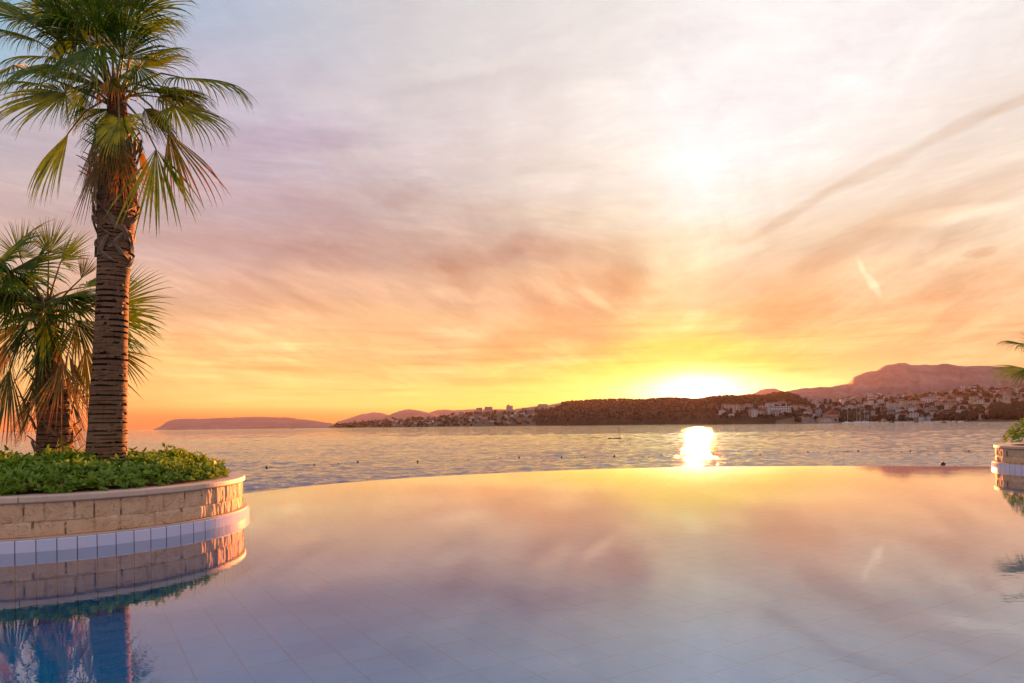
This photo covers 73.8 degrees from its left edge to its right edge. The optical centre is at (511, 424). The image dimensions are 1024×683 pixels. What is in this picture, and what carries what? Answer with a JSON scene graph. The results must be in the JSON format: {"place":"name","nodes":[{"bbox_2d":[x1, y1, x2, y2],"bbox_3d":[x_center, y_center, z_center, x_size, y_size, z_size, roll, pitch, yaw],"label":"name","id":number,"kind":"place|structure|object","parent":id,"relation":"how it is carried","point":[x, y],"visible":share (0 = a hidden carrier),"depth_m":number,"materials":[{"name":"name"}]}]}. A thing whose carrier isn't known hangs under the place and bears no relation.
{"place":"outdoors","nodes":[
{"label":"outdoors","id":0,"kind":"place"},
{"bbox_2d":[153,417,333,429],"bbox_3d":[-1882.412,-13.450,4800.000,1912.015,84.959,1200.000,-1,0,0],"label":"island","id":1,"kind":"structure","parent":0,"point":[241,423],"depth_m":4412.68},
{"bbox_2d":[335,412,387,423],"bbox_3d":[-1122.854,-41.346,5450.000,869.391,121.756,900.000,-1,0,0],"label":"distant hill","id":2,"kind":"structure","parent":0,"point":[370,416],"depth_m":5361.83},
{"bbox_2d":[380,409,438,419],"bbox_3d":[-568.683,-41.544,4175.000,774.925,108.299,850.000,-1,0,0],"label":"cone hill","id":3,"kind":"structure","parent":0,"point":[405,414],"depth_m":4060.45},
{"bbox_2d":[329,407,556,427],"bbox_3d":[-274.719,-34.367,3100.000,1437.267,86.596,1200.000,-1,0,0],"label":"town slope","id":4,"kind":"structure","parent":0,"point":[487,422],"depth_m":2972.56,"materials":[{"name":"brown"}]},
{"bbox_2d":[334,405,558,427],"bbox_3d":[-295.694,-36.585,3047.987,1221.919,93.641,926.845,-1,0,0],"label":"woods","id":5,"kind":"object","parent":4,"relation":"on","point":[385,420],"visible":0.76,"depth_m":3060.00,"materials":[{"name":"green plant"}]},
{"bbox_2d":[485,407,492,411],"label":"apartment block","id":6,"kind":"structure","parent":4,"relation":"on","point":[488,409],"depth_m":3144.45,"materials":[{"name":"beige concrete"}]},
{"bbox_2d":[506,405,512,412],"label":"tower block","id":7,"kind":"structure","parent":4,"relation":"on","point":[509,408],"depth_m":3124.10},
{"bbox_2d":[538,404,547,408],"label":"apartment block","id":8,"kind":"structure","parent":4,"relation":"on","point":[542,405],"depth_m":3058.68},
{"bbox_2d":[429,400,578,415],"bbox_3d":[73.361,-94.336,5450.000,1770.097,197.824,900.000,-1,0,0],"label":"distant ridge","id":9,"kind":"structure","parent":0,"point":[443,412],"depth_m":5450.58,"materials":[{"name":"brown"}]},
{"bbox_2d":[0,560,1023,682],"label":"pool floor","id":10,"kind":"structure","parent":0,"point":[556,621],"depth_m":7.97,"materials":[{"name":"tile"}]},
{"bbox_2d":[0,472,248,627],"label":"planter","id":11,"kind":"object","parent":10,"relation":"on","point":[32,519],"visible":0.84,"depth_m":8.98,"materials":[{"name":"stone"}]},
{"bbox_2d":[0,217,178,477],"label":"palm tree","id":12,"kind":"object","parent":11,"relation":"in","point":[54,390],"visible":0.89,"depth_m":11.66,"materials":[{"name":"green plant"}]},
{"bbox_2d":[0,443,230,495],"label":"shrub","id":13,"kind":"object","parent":11,"relation":"in","point":[47,466],"visible":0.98,"depth_m":9.65,"materials":[{"name":"green plant"}]},
{"bbox_2d":[0,0,258,462],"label":"palm tree","id":14,"kind":"object","parent":11,"relation":"in","point":[112,181],"visible":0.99,"depth_m":10.50,"materials":[{"name":"green plant"}]},
{"bbox_2d":[243,466,742,493],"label":"pool edge wall","id":15,"kind":"structure","parent":10,"relation":"on","point":[486,473],"depth_m":20.78,"materials":[{"name":"concrete"}]},
{"bbox_2d":[991,443,1023,470],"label":"planter","id":16,"kind":"object","parent":10,"relation":"on","point":[1009,456],"visible":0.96,"depth_m":20.24,"materials":[{"name":"stone"}]},
{"bbox_2d":[987,332,1023,390],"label":"palm tree","id":17,"kind":"object","parent":16,"relation":"in","point":[1018,374],"visible":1,"depth_m":19.78,"materials":[{"name":"green plant"}]},
{"bbox_2d":[1002,418,1023,442],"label":"shrub","id":18,"kind":"object","parent":16,"relation":"in","point":[1011,433],"visible":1,"depth_m":20.84,"materials":[{"name":"green plant"}]},
{"bbox_2d":[0,466,1023,599],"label":"pool water","id":19,"kind":"structure","parent":0,"point":[961,523],"depth_m":9.92,"materials":[{"name":"liquid"}]},
{"bbox_2d":[0,421,1023,492],"bbox_3d":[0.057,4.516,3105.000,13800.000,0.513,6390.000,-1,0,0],"label":"sea","id":20,"kind":"structure","parent":0,"point":[381,453],"depth_m":131.94,"materials":[{"name":"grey liquid"}]},
{"bbox_2d":[274,451,959,467],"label":"float rope","id":21,"kind":"object","parent":20,"relation":"on","point":[648,456],"visible":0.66,"depth_m":91.27,"materials":[{"name":"rubber"}]},
{"bbox_2d":[0,0,1023,431],"label":"sky","id":22,"kind":"structure","parent":0,"point":[432,205],"materials":[{"name":"orange"}]},
{"bbox_2d":[535,394,802,425],"bbox_3d":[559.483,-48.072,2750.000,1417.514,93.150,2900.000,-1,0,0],"label":"headland","id":23,"kind":"structure","parent":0,"point":[745,418],"depth_m":2104.14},
{"bbox_2d":[531,391,804,422],"bbox_3d":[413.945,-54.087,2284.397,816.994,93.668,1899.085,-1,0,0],"label":"woods","id":24,"kind":"object","parent":23,"relation":"on","point":[735,399],"visible":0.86,"depth_m":2088.73,"materials":[{"name":"green plant"}]},
{"bbox_2d":[724,404,732,408],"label":"house","id":25,"kind":"structure","parent":23,"relation":"on","point":[727,406],"depth_m":1499.47,"materials":[{"name":"ceramic"}]},
{"bbox_2d":[732,404,739,412],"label":"house","id":26,"kind":"structure","parent":23,"relation":"on","point":[735,407],"depth_m":1434.01,"materials":[{"name":"white paint"}]},
{"bbox_2d":[744,403,752,408],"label":"house","id":27,"kind":"structure","parent":23,"relation":"on","point":[748,405],"depth_m":1487.64,"materials":[{"name":"ceramic"}]},
{"bbox_2d":[751,409,757,416],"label":"house","id":28,"kind":"structure","parent":23,"relation":"on","point":[754,412],"depth_m":1364.83,"materials":[{"name":"white paint"}]},
{"bbox_2d":[756,408,763,413],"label":"house","id":29,"kind":"structure","parent":23,"relation":"on","point":[760,411],"depth_m":1367.96,"materials":[{"name":"ceramic"}]},
{"bbox_2d":[767,406,790,414],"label":"hotel","id":30,"kind":"structure","parent":23,"relation":"on","point":[770,409],"depth_m":1360.84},
{"bbox_2d":[744,388,779,394],"bbox_3d":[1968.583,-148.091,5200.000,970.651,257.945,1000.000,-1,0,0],"label":"distant hill","id":31,"kind":"structure","parent":0,"point":[764,391],"depth_m":5163.28,"materials":[{"name":"brown"}]},
{"bbox_2d":[775,390,1020,423],"bbox_3d":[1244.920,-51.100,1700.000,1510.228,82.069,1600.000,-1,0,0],"label":"town hill","id":32,"kind":"structure","parent":0,"point":[789,420],"depth_m":1291.44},
{"bbox_2d":[772,410,780,415],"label":"house","id":33,"kind":"structure","parent":32,"relation":"on","point":[777,412],"depth_m":1352.21,"materials":[{"name":"white paint"}]},
{"bbox_2d":[803,410,812,413],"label":"house","id":34,"kind":"structure","parent":32,"relation":"on","point":[808,411],"depth_m":1372.45,"materials":[{"name":"ceramic"}]},
{"bbox_2d":[811,399,817,404],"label":"house","id":35,"kind":"structure","parent":32,"relation":"on","point":[814,401],"depth_m":1668.33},
{"bbox_2d":[815,409,821,415],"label":"house","id":36,"kind":"structure","parent":32,"relation":"on","point":[818,412],"depth_m":1373.37,"materials":[{"name":"white paint"}]},
{"bbox_2d":[816,417,823,421],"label":"house","id":37,"kind":"structure","parent":32,"relation":"on","point":[820,419],"depth_m":1278.70,"materials":[{"name":"ceramic"}]},
{"bbox_2d":[824,417,831,421],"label":"house","id":38,"kind":"structure","parent":32,"relation":"on","point":[827,419],"depth_m":1276.40,"materials":[{"name":"ceramic"}]},
{"bbox_2d":[822,411,837,417],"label":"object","id":39,"kind":"object","parent":32,"relation":"on","point":[830,414],"visible":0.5,"depth_m":1293.12,"materials":[{"name":"ceramic"}]},
{"bbox_2d":[840,410,861,421],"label":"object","id":40,"kind":"object","parent":32,"relation":"on","point":[854,416],"visible":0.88,"depth_m":1287.92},
{"bbox_2d":[886,402,892,408],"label":"house","id":41,"kind":"structure","parent":32,"relation":"on","point":[889,405],"depth_m":1427.04,"materials":[{"name":"ceramic"}]},
{"bbox_2d":[893,402,898,408],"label":"house","id":42,"kind":"structure","parent":32,"relation":"on","point":[895,405],"depth_m":1419.00,"materials":[{"name":"ceramic"}]},
{"bbox_2d":[899,400,917,409],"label":"apartment house","id":43,"kind":"structure","parent":32,"relation":"on","point":[904,404],"depth_m":1379.31,"materials":[{"name":"ceramic"}]},
{"bbox_2d":[794,384,1023,421],"bbox_3d":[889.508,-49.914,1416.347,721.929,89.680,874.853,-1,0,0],"label":"woods","id":44,"kind":"object","parent":32,"relation":"on","point":[888,417],"visible":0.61,"depth_m":1369.65,"materials":[{"name":"green plant"}]},
{"bbox_2d":[908,407,916,411],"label":"house","id":45,"kind":"structure","parent":32,"relation":"on","point":[911,409],"depth_m":1288.68,"materials":[{"name":"white paint"}]},
{"bbox_2d":[909,412,918,417],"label":"house","id":46,"kind":"structure","parent":32,"relation":"on","point":[913,414],"depth_m":1245.60,"materials":[{"name":"ceramic"}]},
{"bbox_2d":[919,416,926,420],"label":"house","id":47,"kind":"structure","parent":32,"relation":"on","point":[922,418],"depth_m":1194.50,"materials":[{"name":"white"}]},
{"bbox_2d":[925,407,930,412],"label":"house","id":48,"kind":"structure","parent":32,"relation":"on","point":[927,409],"depth_m":1264.42,"materials":[{"name":"ceramic"}]},
{"bbox_2d":[920,397,939,402],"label":"apartment house","id":49,"kind":"structure","parent":32,"relation":"on","point":[928,399],"depth_m":1410.89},
{"bbox_2d":[934,401,942,405],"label":"house","id":50,"kind":"structure","parent":32,"relation":"on","point":[938,403],"depth_m":1318.85,"materials":[{"name":"ceramic"}]},
{"bbox_2d":[944,403,952,409],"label":"house","id":51,"kind":"structure","parent":32,"relation":"on","point":[948,406],"depth_m":1244.98,"materials":[{"name":"ceramic"}]},
{"bbox_2d":[956,396,963,400],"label":"house","id":52,"kind":"structure","parent":32,"relation":"on","point":[958,398],"depth_m":1396.71,"materials":[{"name":"ceramic"}]},
{"bbox_2d":[937,409,984,419],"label":"tree grove","id":53,"kind":"object","parent":32,"relation":"on","point":[973,414],"visible":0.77,"depth_m":1139.17,"materials":[{"name":"green plant"}]},
{"bbox_2d":[957,404,967,409],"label":"house","id":54,"kind":"structure","parent":32,"relation":"on","point":[964,405],"depth_m":1234.77,"materials":[{"name":"ceramic"}]},
{"bbox_2d":[976,399,983,403],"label":"house","id":55,"kind":"structure","parent":32,"relation":"on","point":[980,401],"depth_m":1287.68,"materials":[{"name":"ceramic"}]},
{"bbox_2d":[999,390,1006,394],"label":"house","id":56,"kind":"structure","parent":32,"relation":"on","point":[1002,392],"depth_m":1393.12,"materials":[{"name":"ceramic"}]},
{"bbox_2d":[985,400,1023,419],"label":"tree grove","id":57,"kind":"object","parent":32,"relation":"on","point":[1015,408],"visible":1,"depth_m":1069.77,"materials":[{"name":"plant"}]},
{"bbox_2d":[1001,398,1010,403],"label":"house","id":58,"kind":"structure","parent":32,"relation":"on","point":[1007,400],"depth_m":1196.20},
{"bbox_2d":[785,363,1023,400],"bbox_3d":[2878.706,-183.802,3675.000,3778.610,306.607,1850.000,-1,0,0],"label":"mountain","id":59,"kind":"structure","parent":0,"point":[902,378],"depth_m":3322.70,"materials":[{"name":"brown stone"}]},
{"bbox_2d":[797,420,1023,423],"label":"quay","id":60,"kind":"structure","parent":0,"point":[925,421],"depth_m":1088.26,"materials":[{"name":"stone"}]}
]}

